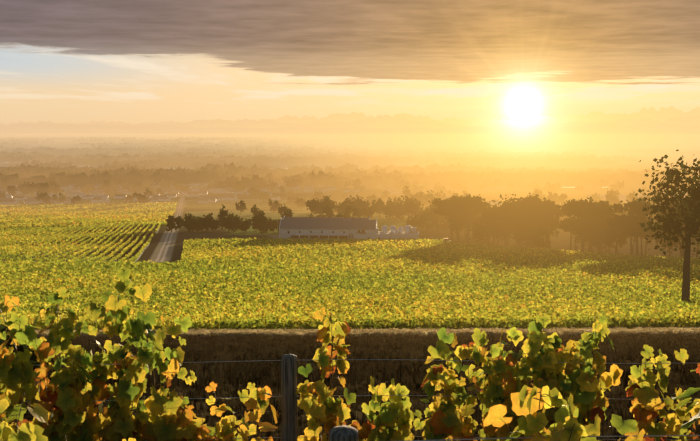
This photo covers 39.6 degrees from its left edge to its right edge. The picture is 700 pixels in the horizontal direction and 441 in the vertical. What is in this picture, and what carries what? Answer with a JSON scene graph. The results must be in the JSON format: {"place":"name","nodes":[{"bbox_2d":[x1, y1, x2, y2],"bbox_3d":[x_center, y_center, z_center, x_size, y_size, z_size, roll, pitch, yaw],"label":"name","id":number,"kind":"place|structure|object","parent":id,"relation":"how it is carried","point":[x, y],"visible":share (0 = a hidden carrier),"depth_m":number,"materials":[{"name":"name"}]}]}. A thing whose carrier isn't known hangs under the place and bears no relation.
{"place":"outdoors","nodes":[
{"label":"outdoors","id":0,"kind":"place"},
{"bbox_2d":[0,134,699,329],"bbox_3d":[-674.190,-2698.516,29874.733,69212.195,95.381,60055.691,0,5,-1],"label":"ground","id":1,"kind":"structure","parent":0,"point":[165,245],"depth_m":1255.49,"materials":[{"name":"green plant"}]},
{"bbox_2d":[0,324,54,381],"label":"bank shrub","id":2,"kind":"object","parent":1,"relation":"on","point":[22,347],"visible":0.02,"depth_m":18.21,"materials":[{"name":"green plant"}]},
{"bbox_2d":[0,226,159,262],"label":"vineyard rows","id":3,"kind":"object","parent":1,"relation":"on","point":[122,256],"visible":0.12,"depth_m":436.53,"materials":[{"name":"green plant"}]},
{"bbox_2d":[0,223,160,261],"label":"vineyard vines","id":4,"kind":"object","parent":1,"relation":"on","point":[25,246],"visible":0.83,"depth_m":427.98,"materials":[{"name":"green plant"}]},
{"bbox_2d":[0,202,176,228],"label":"vineyard vines","id":5,"kind":"object","parent":1,"relation":"on","point":[65,215],"visible":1,"depth_m":806.58,"materials":[{"name":"green plant"}]},
{"bbox_2d":[280,354,357,440],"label":"fence post","id":6,"kind":"object","parent":1,"relation":"on","point":[289,423],"visible":1,"depth_m":6.85,"materials":[{"name":"grey wood"}]},
{"bbox_2d":[0,269,699,440],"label":"vine leaves","id":7,"kind":"object","parent":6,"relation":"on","point":[511,405],"visible":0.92,"depth_m":6.82,"materials":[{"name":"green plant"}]},
{"bbox_2d":[24,359,699,440],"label":"trellis wires","id":8,"kind":"object","parent":6,"relation":"attached to","point":[481,438],"visible":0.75,"depth_m":6.90,"materials":[{"name":"silver metal"}]},
{"bbox_2d":[0,136,699,301],"bbox_3d":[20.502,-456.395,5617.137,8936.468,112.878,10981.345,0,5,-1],"label":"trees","id":9,"kind":"object","parent":1,"relation":"on","point":[534,214],"depth_m":1539.13,"materials":[{"name":"plant"}]},
{"bbox_2d":[0,237,699,330],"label":"vineyard vines","id":10,"kind":"object","parent":1,"relation":"on","point":[355,283],"visible":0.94,"depth_m":193.72,"materials":[{"name":"green plant"}]},
{"bbox_2d":[0,145,699,207],"bbox_3d":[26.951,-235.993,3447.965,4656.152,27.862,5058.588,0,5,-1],"label":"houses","id":11,"kind":"structure","parent":1,"relation":"on","point":[96,196],"depth_m":1359.97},
{"bbox_2d":[5,327,699,440],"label":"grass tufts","id":12,"kind":"object","parent":1,"relation":"on","point":[246,347],"visible":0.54,"depth_m":22.94,"materials":[{"name":"plant"}]},
{"bbox_2d":[279,215,451,241],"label":"winery building","id":13,"kind":"structure","parent":1,"relation":"on","point":[312,228],"depth_m":478.62,"materials":[{"name":"white paint"}]},
{"bbox_2d":[0,123,699,133],"bbox_3d":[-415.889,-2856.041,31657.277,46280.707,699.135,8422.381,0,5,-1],"label":"hills","id":14,"kind":"structure","parent":0,"point":[45,128],"depth_m":35095.51,"materials":[{"name":"orange"}]},
{"bbox_2d":[0,106,699,126],"bbox_3d":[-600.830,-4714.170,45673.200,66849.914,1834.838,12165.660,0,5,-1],"label":"mountains","id":15,"kind":"structure","parent":0,"point":[662,114],"depth_m":50791.09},
{"bbox_2d":[0,0,699,124],"label":"sky","id":16,"kind":"structure","parent":0,"point":[62,61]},
{"bbox_2d":[125,115,699,128],"bbox_3d":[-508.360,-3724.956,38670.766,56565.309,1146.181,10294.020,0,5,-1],"label":"mountains","id":17,"kind":"structure","parent":0,"point":[385,121],"depth_m":43524.23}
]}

